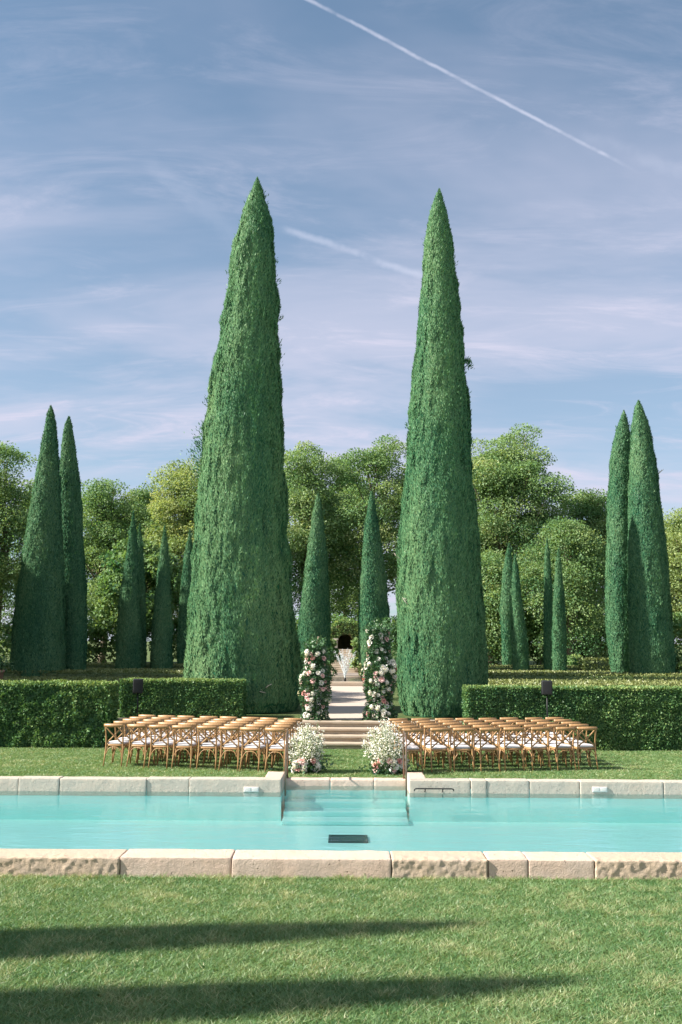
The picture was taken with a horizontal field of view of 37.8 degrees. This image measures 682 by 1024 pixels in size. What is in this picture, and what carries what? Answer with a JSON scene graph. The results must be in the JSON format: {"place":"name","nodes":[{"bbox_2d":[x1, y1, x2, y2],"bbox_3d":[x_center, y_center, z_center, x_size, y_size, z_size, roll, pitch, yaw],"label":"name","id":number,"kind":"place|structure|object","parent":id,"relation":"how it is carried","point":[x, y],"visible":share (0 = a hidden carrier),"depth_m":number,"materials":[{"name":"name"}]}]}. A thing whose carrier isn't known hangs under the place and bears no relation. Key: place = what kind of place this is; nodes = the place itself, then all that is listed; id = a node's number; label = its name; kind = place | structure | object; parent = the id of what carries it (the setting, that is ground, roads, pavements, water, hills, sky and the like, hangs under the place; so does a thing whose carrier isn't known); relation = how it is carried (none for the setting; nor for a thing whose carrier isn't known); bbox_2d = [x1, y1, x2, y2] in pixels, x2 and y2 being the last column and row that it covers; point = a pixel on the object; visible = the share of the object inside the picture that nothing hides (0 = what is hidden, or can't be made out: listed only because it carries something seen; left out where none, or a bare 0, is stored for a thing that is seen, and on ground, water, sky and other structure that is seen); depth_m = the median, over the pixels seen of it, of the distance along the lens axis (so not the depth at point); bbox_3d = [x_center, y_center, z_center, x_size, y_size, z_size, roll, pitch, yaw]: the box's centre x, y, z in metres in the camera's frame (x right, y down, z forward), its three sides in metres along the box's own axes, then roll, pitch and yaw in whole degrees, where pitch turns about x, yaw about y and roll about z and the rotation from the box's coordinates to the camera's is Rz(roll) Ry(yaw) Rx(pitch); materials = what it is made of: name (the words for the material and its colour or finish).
{"place":"outdoors","nodes":[
{"label":"outdoors","id":0,"kind":"place"},
{"bbox_2d":[269,718,333,774],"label":"flower cloud","id":1,"kind":"structure","parent":0,"point":[305,756],"depth_m":20.48,"materials":[{"name":"white plant"}]},
{"bbox_2d":[0,745,681,1023],"bbox_3d":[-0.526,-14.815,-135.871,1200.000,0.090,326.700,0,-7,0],"label":"lawn","id":2,"kind":"structure","parent":0,"point":[327,928],"depth_m":9.32,"materials":[{"name":"green plant"}]},
{"bbox_2d":[0,679,119,747],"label":"clipped hedge","id":3,"kind":"object","parent":2,"relation":"on","point":[60,713],"visible":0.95,"depth_m":25.20,"materials":[{"name":"green plant"}]},
{"bbox_2d":[103,724,130,765],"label":"crossback chair","id":4,"kind":"object","parent":2,"relation":"on","point":[118,742],"visible":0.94,"depth_m":21.45,"materials":[{"name":"brown wood"}]},
{"bbox_2d":[113,721,138,761],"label":"crossback chair","id":5,"kind":"object","parent":2,"relation":"on","point":[126,738],"visible":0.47,"depth_m":22.16,"materials":[{"name":"brown wood"}]},
{"bbox_2d":[126,724,155,767],"bbox_3d":[-4.320,5.028,21.512,0.456,0.914,0.556,-2,-8,17],"label":"crossback chair","id":6,"kind":"object","parent":2,"relation":"on","point":[141,744],"visible":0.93,"depth_m":21.36,"materials":[{"name":"brown wood"}]},
{"bbox_2d":[135,722,162,763],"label":"crossback chair","id":7,"kind":"object","parent":2,"relation":"on","point":[150,723],"visible":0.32,"depth_m":22.01,"materials":[{"name":"brown wood"}]},
{"bbox_2d":[148,725,175,767],"bbox_3d":[-3.836,5.011,21.364,0.456,0.914,0.556,-1,-8,12],"label":"crossback chair","id":8,"kind":"object","parent":2,"relation":"on","point":[161,745],"visible":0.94,"depth_m":21.20,"materials":[{"name":"brown wood"}]},
{"bbox_2d":[158,722,183,761],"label":"crossback chair","id":9,"kind":"object","parent":2,"relation":"on","point":[169,724],"visible":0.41,"depth_m":21.89,"materials":[{"name":"brown wood"}]},
{"bbox_2d":[171,725,196,768],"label":"crossback chair","id":10,"kind":"object","parent":2,"relation":"on","point":[187,744],"visible":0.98,"depth_m":21.12,"materials":[{"name":"brown wood"}]},
{"bbox_2d":[177,723,204,764],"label":"crossback chair","id":11,"kind":"object","parent":2,"relation":"on","point":[196,739],"visible":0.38,"depth_m":21.74,"materials":[{"name":"brown wood"}]},
{"bbox_2d":[196,726,222,769],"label":"crossback chair","id":12,"kind":"object","parent":2,"relation":"on","point":[203,746],"visible":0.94,"depth_m":21.02,"materials":[{"name":"brown wood"}]},
{"bbox_2d":[203,723,228,765],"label":"crossback chair","id":13,"kind":"object","parent":2,"relation":"on","point":[214,724],"visible":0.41,"depth_m":21.69,"materials":[{"name":"brown wood"}]},
{"bbox_2d":[218,726,245,770],"bbox_3d":[-2.296,4.975,21.027,0.456,0.914,0.556,-1,-8,13],"label":"crossback chair","id":14,"kind":"object","parent":2,"relation":"on","point":[229,747],"visible":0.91,"depth_m":20.87,"materials":[{"name":"brown wood"}]},
{"bbox_2d":[223,724,248,766],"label":"crossback chair","id":15,"kind":"object","parent":2,"relation":"on","point":[239,726],"visible":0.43,"depth_m":21.51,"materials":[{"name":"brown wood"}]},
{"bbox_2d":[239,727,267,771],"bbox_3d":[-1.834,4.959,20.888,0.456,0.914,0.556,-2,-8,17],"label":"crossback chair","id":16,"kind":"object","parent":2,"relation":"on","point":[251,748],"visible":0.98,"depth_m":20.74,"materials":[{"name":"brown wood"}]},
{"bbox_2d":[246,724,271,767],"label":"crossback chair","id":17,"kind":"object","parent":2,"relation":"on","point":[258,726],"visible":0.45,"depth_m":21.42,"materials":[{"name":"brown wood"}]},
{"bbox_2d":[264,728,291,771],"bbox_3d":[-1.310,4.948,20.786,0.456,0.914,0.556,-2,-8,15],"label":"crossback chair","id":18,"kind":"object","parent":2,"relation":"on","point":[276,748],"visible":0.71,"depth_m":20.63,"materials":[{"name":"brown wood"}]},
{"bbox_2d":[271,725,294,767],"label":"crossback chair","id":19,"kind":"object","parent":2,"relation":"on","point":[287,727],"visible":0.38,"depth_m":21.30,"materials":[{"name":"brown wood"}]},
{"bbox_2d":[0,781,681,852],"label":"pool basin","id":20,"kind":"object","parent":2,"relation":"in","point":[235,823],"visible":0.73,"depth_m":18.09,"materials":[{"name":"liquid"}]},
{"bbox_2d":[0,771,284,796],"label":"pool coping","id":21,"kind":"object","parent":20,"relation":"on","point":[270,784],"visible":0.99,"depth_m":18.54,"materials":[{"name":"grey stone"}]},
{"bbox_2d":[0,849,681,879],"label":"pool coping","id":22,"kind":"object","parent":20,"relation":"on","point":[367,863],"visible":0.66,"depth_m":11.82,"materials":[{"name":"stone"}]},
{"bbox_2d":[284,777,404,790],"bbox_3d":[0.083,5.331,19.537,2.370,0.216,0.332,0,-7,0],"label":"pool coping","id":23,"kind":"object","parent":20,"relation":"on","point":[322,783],"visible":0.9,"depth_m":19.38,"materials":[{"name":"stone"}]},
{"bbox_2d":[401,731,406,796],"bbox_3d":[1.229,4.809,19.143,0.100,1.127,1.047,0,-7,1],"label":"handrail","id":24,"kind":"object","parent":23,"relation":"attached to","point":[405,761],"visible":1,"depth_m":18.72,"materials":[{"name":"metal"}]},
{"bbox_2d":[282,798,408,825],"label":"pool steps","id":25,"kind":"structure","parent":20,"relation":"in","point":[327,812],"depth_m":18.52,"materials":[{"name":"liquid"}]},
{"bbox_2d":[328,835,367,842],"bbox_3d":[0.120,5.500,16.759,0.662,0.030,0.562,0,-7,0],"label":"pool drain","id":26,"kind":"object","parent":20,"relation":"on","point":[349,838],"visible":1,"depth_m":16.67,"materials":[{"name":"grey metal"}]},
{"bbox_2d":[407,772,681,798],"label":"pool coping","id":27,"kind":"object","parent":20,"relation":"on","point":[563,788],"visible":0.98,"depth_m":18.51,"materials":[{"name":"grey stone"}]},
{"bbox_2d":[269,720,422,748],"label":"stone steps","id":28,"kind":"structure","parent":2,"relation":"on","point":[339,734],"depth_m":25.68,"materials":[{"name":"stone"}]},
{"bbox_2d":[402,728,423,772],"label":"crossback chair","id":29,"kind":"object","parent":2,"relation":"on","point":[414,749],"visible":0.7,"depth_m":20.67,"materials":[{"name":"brown wood"}]},
{"bbox_2d":[419,725,443,767],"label":"crossback chair","id":30,"kind":"object","parent":2,"relation":"on","point":[424,743],"visible":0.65,"depth_m":21.43,"materials":[{"name":"brown wood"}]},
{"bbox_2d":[424,728,450,771],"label":"crossback chair","id":31,"kind":"object","parent":2,"relation":"on","point":[430,748],"visible":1,"depth_m":20.81,"materials":[{"name":"brown wood"}]},
{"bbox_2d":[444,725,469,767],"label":"crossback chair","id":32,"kind":"object","parent":2,"relation":"on","point":[458,726],"visible":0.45,"depth_m":21.50,"materials":[{"name":"brown wood"}]},
{"bbox_2d":[449,728,474,771],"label":"crossback chair","id":33,"kind":"object","parent":2,"relation":"on","point":[468,748],"visible":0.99,"depth_m":20.85,"materials":[{"name":"brown wood"}]},
{"bbox_2d":[469,725,493,767],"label":"crossback chair","id":34,"kind":"object","parent":2,"relation":"on","point":[478,727],"visible":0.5,"depth_m":21.56,"materials":[{"name":"brown wood"}]},
{"bbox_2d":[474,728,500,770],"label":"crossback chair","id":35,"kind":"object","parent":2,"relation":"on","point":[487,748],"visible":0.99,"depth_m":20.92,"materials":[{"name":"brown wood"}]},
{"bbox_2d":[493,725,518,767],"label":"crossback chair","id":36,"kind":"object","parent":2,"relation":"on","point":[502,742],"visible":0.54,"depth_m":21.67,"materials":[{"name":"brown wood"}]},
{"bbox_2d":[498,727,524,771],"bbox_3d":[3.630,5.023,21.186,0.456,0.914,0.556,1,-7,-5],"label":"crossback chair","id":37,"kind":"object","parent":2,"relation":"on","point":[504,747],"visible":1,"depth_m":21.03,"materials":[{"name":"brown wood"}]},
{"bbox_2d":[516,724,543,766],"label":"crossback chair","id":38,"kind":"object","parent":2,"relation":"on","point":[529,741],"visible":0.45,"depth_m":21.73,"materials":[{"name":"brown wood"}]},
{"bbox_2d":[522,727,551,770],"bbox_3d":[4.183,5.036,21.262,0.456,0.914,0.556,2,-8,-14],"label":"crossback chair","id":39,"kind":"object","parent":2,"relation":"on","point":[535,746],"visible":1,"depth_m":21.11,"materials":[{"name":"brown wood"}]},
{"bbox_2d":[535,680,552,750],"bbox_3d":[5.148,5.086,24.883,0.712,1.735,0.621,-1,-7,6],"label":"loudspeaker","id":40,"kind":"object","parent":2,"relation":"on","point":[546,687],"visible":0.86,"depth_m":24.76,"materials":[{"name":"black plastic"}]},
{"bbox_2d":[538,724,565,765],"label":"crossback chair","id":41,"kind":"object","parent":2,"relation":"on","point":[551,741],"visible":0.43,"depth_m":21.87,"materials":[{"name":"brown wood"}]},
{"bbox_2d":[548,727,576,770],"bbox_3d":[4.735,5.048,21.336,0.456,0.914,0.556,2,-8,-12],"label":"crossback chair","id":42,"kind":"object","parent":2,"relation":"on","point":[562,747],"visible":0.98,"depth_m":21.18,"materials":[{"name":"brown wood"}]},
{"bbox_2d":[460,684,681,750],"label":"clipped hedge","id":43,"kind":"object","parent":2,"relation":"on","point":[632,717],"visible":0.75,"depth_m":25.14,"materials":[{"name":"green plant"}]},
{"bbox_2d":[562,724,589,765],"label":"crossback chair","id":44,"kind":"object","parent":2,"relation":"on","point":[576,726],"visible":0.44,"depth_m":21.95,"materials":[{"name":"brown wood"}]},
{"bbox_2d":[571,727,597,769],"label":"crossback chair","id":45,"kind":"object","parent":2,"relation":"on","point":[582,745],"visible":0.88,"depth_m":21.26,"materials":[{"name":"brown wood"}]},
{"bbox_2d":[0,747,681,779],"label":"grass","id":46,"kind":"structure","parent":0,"point":[341,759],"depth_m":21.63,"materials":[{"name":"green plant"}]},
{"bbox_2d":[0,641,681,720],"bbox_3d":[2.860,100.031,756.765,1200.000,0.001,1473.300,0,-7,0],"label":"terrace","id":47,"kind":"structure","parent":0,"point":[297,713],"depth_m":30.11,"materials":[{"name":"grey stone"}]},
{"bbox_2d":[0,621,12,660],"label":"shrub","id":48,"kind":"object","parent":47,"relation":"on","point":[7,640],"visible":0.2,"depth_m":76.08,"materials":[{"name":"green plant"}]},
{"bbox_2d":[0,440,37,646],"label":"broadleaf tree","id":49,"kind":"object","parent":47,"relation":"on","point":[10,515],"visible":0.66,"depth_m":79.45,"materials":[{"name":"green plant"}]},
{"bbox_2d":[9,405,67,676],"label":"cypress tree","id":50,"kind":"object","parent":47,"relation":"on","point":[38,637],"visible":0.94,"depth_m":48.80,"materials":[{"name":"green plant"}]},
{"bbox_2d":[59,416,89,669],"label":"cypress tree","id":51,"kind":"object","parent":47,"relation":"on","point":[76,586],"visible":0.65,"depth_m":51.21,"materials":[{"name":"green plant"}]},
{"bbox_2d":[2,668,183,677],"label":"box hedge","id":52,"kind":"object","parent":47,"relation":"on","point":[116,673],"visible":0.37,"depth_m":47.76,"materials":[{"name":"green plant"}]},
{"bbox_2d":[3,675,182,679],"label":"box hedge","id":53,"kind":"object","parent":47,"relation":"on","point":[80,677],"visible":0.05,"depth_m":45.48,"materials":[{"name":"green plant"}]},
{"bbox_2d":[7,662,183,668],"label":"box hedge","id":54,"kind":"object","parent":47,"relation":"on","point":[111,665],"visible":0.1,"depth_m":62.30,"materials":[{"name":"green plant"}]},
{"bbox_2d":[87,612,115,662],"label":"shrub","id":55,"kind":"object","parent":47,"relation":"on","point":[96,633],"visible":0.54,"depth_m":78.90,"materials":[{"name":"green plant"}]},
{"bbox_2d":[81,477,155,662],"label":"broadleaf tree","id":56,"kind":"object","parent":47,"relation":"on","point":[107,522],"visible":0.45,"depth_m":87.18,"materials":[{"name":"green plant"}]},
{"bbox_2d":[115,511,142,668],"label":"cypress tree","id":57,"kind":"object","parent":47,"relation":"on","point":[128,646],"visible":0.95,"depth_m":59.34,"materials":[{"name":"green plant"}]},
{"bbox_2d":[88,537,183,645],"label":"broadleaf tree","id":58,"kind":"object","parent":47,"relation":"on","point":[108,583],"visible":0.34,"depth_m":74.60,"materials":[{"name":"green plant"}]},
{"bbox_2d":[137,523,147,667],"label":"cypress tree","id":59,"kind":"object","parent":47,"relation":"on","point":[143,599],"visible":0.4,"depth_m":62.68,"materials":[{"name":"green plant"}]},
{"bbox_2d":[116,483,177,643],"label":"broadleaf tree","id":60,"kind":"object","parent":47,"relation":"on","point":[143,496],"visible":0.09,"depth_m":93.92,"materials":[{"name":"green plant"}]},
{"bbox_2d":[147,525,173,668],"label":"cypress tree","id":61,"kind":"object","parent":47,"relation":"on","point":[161,648],"visible":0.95,"depth_m":60.33,"materials":[{"name":"green plant"}]},
{"bbox_2d":[136,454,200,633],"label":"broadleaf tree","id":62,"kind":"object","parent":47,"relation":"on","point":[179,503],"visible":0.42,"depth_m":83.50,"materials":[{"name":"green plant"}]},
{"bbox_2d":[118,677,246,717],"bbox_3d":[-4.294,5.095,27.241,3.449,1.136,1.279,0,-7,0],"label":"clipped hedge","id":63,"kind":"object","parent":47,"relation":"on","point":[195,697],"visible":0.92,"depth_m":26.73,"materials":[{"name":"green plant"}]},
{"bbox_2d":[176,529,192,663],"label":"cypress tree","id":64,"kind":"object","parent":47,"relation":"on","point":[186,578],"visible":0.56,"depth_m":71.37,"materials":[{"name":"green plant"}]},
{"bbox_2d":[180,176,302,713],"bbox_3d":[-2.962,-2.377,30.831,3.556,16.978,3.585,6,-9,-38],"label":"cypress tree","id":65,"kind":"object","parent":47,"relation":"on","point":[241,622],"visible":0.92,"depth_m":29.53,"materials":[{"name":"green plant"}]},
{"bbox_2d":[297,493,331,670],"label":"cypress tree","id":66,"kind":"object","parent":47,"relation":"on","point":[314,618],"visible":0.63,"depth_m":59.82,"materials":[{"name":"green plant"}]},
{"bbox_2d":[297,635,332,720],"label":"flower column","id":67,"kind":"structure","parent":47,"relation":"on","point":[315,655],"depth_m":26.43,"materials":[{"name":"green plant"}]},
{"bbox_2d":[299,636,340,693],"bbox_3d":[-0.912,5.673,35.596,1.829,2.439,1.731,0,-7,0],"label":"shrub","id":68,"kind":"object","parent":47,"relation":"on","point":[330,653],"visible":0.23,"depth_m":35.48,"materials":[{"name":"green plant"}]},
{"bbox_2d":[283,440,362,616],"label":"broadleaf tree","id":69,"kind":"object","parent":47,"relation":"on","point":[303,479],"visible":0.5,"depth_m":86.91,"materials":[{"name":"green plant"}]},
{"bbox_2d":[348,637,358,668],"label":"shrub","id":70,"kind":"object","parent":47,"relation":"on","point":[354,661],"visible":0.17,"depth_m":65.11,"materials":[{"name":"green plant"}]},
{"bbox_2d":[323,458,387,621],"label":"broadleaf tree","id":71,"kind":"object","parent":47,"relation":"on","point":[334,599],"visible":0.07,"depth_m":102.64,"materials":[{"name":"green plant"}]},
{"bbox_2d":[323,434,406,620],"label":"broadleaf tree","id":72,"kind":"object","parent":47,"relation":"on","point":[379,462],"visible":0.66,"depth_m":89.10,"materials":[{"name":"green plant"}]},
{"bbox_2d":[356,491,392,671],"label":"cypress tree","id":73,"kind":"object","parent":47,"relation":"on","point":[373,603],"visible":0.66,"depth_m":59.88,"materials":[{"name":"green plant"}]},
{"bbox_2d":[360,617,397,720],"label":"flower column","id":74,"kind":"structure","parent":47,"relation":"on","point":[380,636],"depth_m":26.44,"materials":[{"name":"green plant"}]},
{"bbox_2d":[364,615,397,686],"bbox_3d":[1.744,5.412,36.699,1.779,3.271,1.540,0,-7,0],"label":"shrub","id":75,"kind":"object","parent":47,"relation":"on","point":[394,633],"visible":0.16,"depth_m":36.53,"materials":[{"name":"green plant"}]},
{"bbox_2d":[394,188,489,717],"bbox_3d":[2.937,-2.004,29.399,2.827,15.926,2.762,0,-7,0],"label":"cypress tree","id":76,"kind":"object","parent":47,"relation":"on","point":[442,653],"visible":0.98,"depth_m":28.28,"materials":[{"name":"green plant"}]},
{"bbox_2d":[498,543,512,664],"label":"cypress tree","id":77,"kind":"object","parent":47,"relation":"on","point":[505,608],"visible":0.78,"depth_m":72.29,"materials":[{"name":"green plant"}]},
{"bbox_2d":[480,547,539,664],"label":"broadleaf tree","id":78,"kind":"object","parent":47,"relation":"on","point":[492,568],"visible":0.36,"depth_m":76.16,"materials":[{"name":"green plant"}]},
{"bbox_2d":[509,554,529,669],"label":"cypress tree","id":79,"kind":"object","parent":47,"relation":"on","point":[519,639],"visible":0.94,"depth_m":61.24,"materials":[{"name":"green plant"}]},
{"bbox_2d":[471,423,586,642],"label":"broadleaf tree","id":80,"kind":"object","parent":47,"relation":"on","point":[504,483],"visible":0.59,"depth_m":82.00,"materials":[{"name":"green plant"}]},
{"bbox_2d":[396,670,681,683],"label":"box hedge","id":81,"kind":"object","parent":47,"relation":"on","point":[499,675],"visible":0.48,"depth_m":47.27,"materials":[{"name":"green plant"}]},
{"bbox_2d":[542,539,552,669],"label":"cypress tree","id":82,"kind":"object","parent":47,"relation":"on","point":[547,622],"visible":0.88,"depth_m":61.97,"materials":[{"name":"green plant"}]},
{"bbox_2d":[488,664,608,670],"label":"box hedge","id":83,"kind":"object","parent":47,"relation":"on","point":[531,667],"visible":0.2,"depth_m":61.79,"materials":[{"name":"green plant"}]},
{"bbox_2d":[525,614,573,664],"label":"shrub","id":84,"kind":"object","parent":47,"relation":"on","point":[540,660],"visible":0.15,"depth_m":77.14,"materials":[{"name":"green plant"}]},
{"bbox_2d":[511,516,606,663],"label":"broadleaf tree","id":85,"kind":"object","parent":47,"relation":"on","point":[579,570],"visible":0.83,"depth_m":72.77,"materials":[{"name":"green plant"}]},
{"bbox_2d":[551,548,566,670],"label":"cypress tree","id":86,"kind":"object","parent":47,"relation":"on","point":[559,644],"visible":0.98,"depth_m":59.82,"materials":[{"name":"green plant"}]},
{"bbox_2d":[540,488,607,660],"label":"broadleaf tree","id":87,"kind":"object","parent":47,"relation":"on","point":[590,507],"visible":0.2,"depth_m":87.06,"materials":[{"name":"green plant"}]},
{"bbox_2d":[488,680,681,685],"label":"box hedge","id":88,"kind":"object","parent":47,"relation":"on","point":[581,683],"visible":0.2,"depth_m":37.68,"materials":[{"name":"green plant"}]},
{"bbox_2d":[488,678,681,682],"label":"box hedge","id":89,"kind":"object","parent":47,"relation":"on","point":[594,680],"visible":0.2,"depth_m":44.85,"materials":[{"name":"green plant"}]},
{"bbox_2d":[489,679,681,683],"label":"box hedge","id":90,"kind":"object","parent":47,"relation":"on","point":[579,681],"visible":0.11,"depth_m":41.28,"materials":[{"name":"green plant"}]},
{"bbox_2d":[573,617,608,660],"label":"shrub","id":91,"kind":"object","parent":47,"relation":"on","point":[605,654],"visible":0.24,"depth_m":78.86,"materials":[{"name":"green plant"}]},
{"bbox_2d":[577,656,609,670],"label":"hedge block","id":92,"kind":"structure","parent":47,"relation":"on","point":[594,664],"depth_m":61.38,"materials":[{"name":"green plant"}]},
{"bbox_2d":[603,410,630,673],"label":"cypress tree","id":93,"kind":"object","parent":47,"relation":"on","point":[615,601],"visible":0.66,"depth_m":51.21,"materials":[{"name":"green plant"}]},
{"bbox_2d":[626,400,676,675],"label":"cypress tree","id":94,"kind":"object","parent":47,"relation":"on","point":[651,647],"visible":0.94,"depth_m":49.13,"materials":[{"name":"green plant"}]},
{"bbox_2d":[663,508,681,654],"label":"broadleaf tree","id":95,"kind":"object","parent":47,"relation":"on","point":[673,527],"visible":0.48,"depth_m":80.88,"materials":[{"name":"green plant"}]},
{"bbox_2d":[672,611,681,655],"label":"shrub","id":96,"kind":"object","parent":47,"relation":"on","point":[677,620],"visible":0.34,"depth_m":76.85,"materials":[{"name":"green plant"}]},
{"bbox_2d":[0,0,681,643],"label":"sky","id":97,"kind":"structure","parent":0,"point":[136,136],"materials":[{"name":"blue"}]},
{"bbox_2d":[330,618,358,648],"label":"grotto arch","id":98,"kind":"structure","parent":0,"point":[344,632],"depth_m":69.75,"materials":[{"name":"plant"}]},
{"bbox_2d":[306,673,387,719],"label":"path","id":99,"kind":"structure","parent":0,"point":[347,702],"depth_m":33.77,"materials":[{"name":"beige stone"}]},
{"bbox_2d":[331,649,357,672],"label":"stone staircase","id":100,"kind":"structure","parent":99,"relation":"on","point":[337,665],"depth_m":66.52,"materials":[{"name":"stone"}]},
{"bbox_2d":[330,649,374,685],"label":"fountain","id":101,"kind":"object","parent":99,"relation":"on","point":[345,680],"visible":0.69,"depth_m":50.09,"materials":[{"name":"stone"}]},
{"bbox_2d":[359,716,421,776],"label":"flower cloud","id":102,"kind":"structure","parent":0,"point":[386,759],"depth_m":20.36,"materials":[{"name":"white plant"}]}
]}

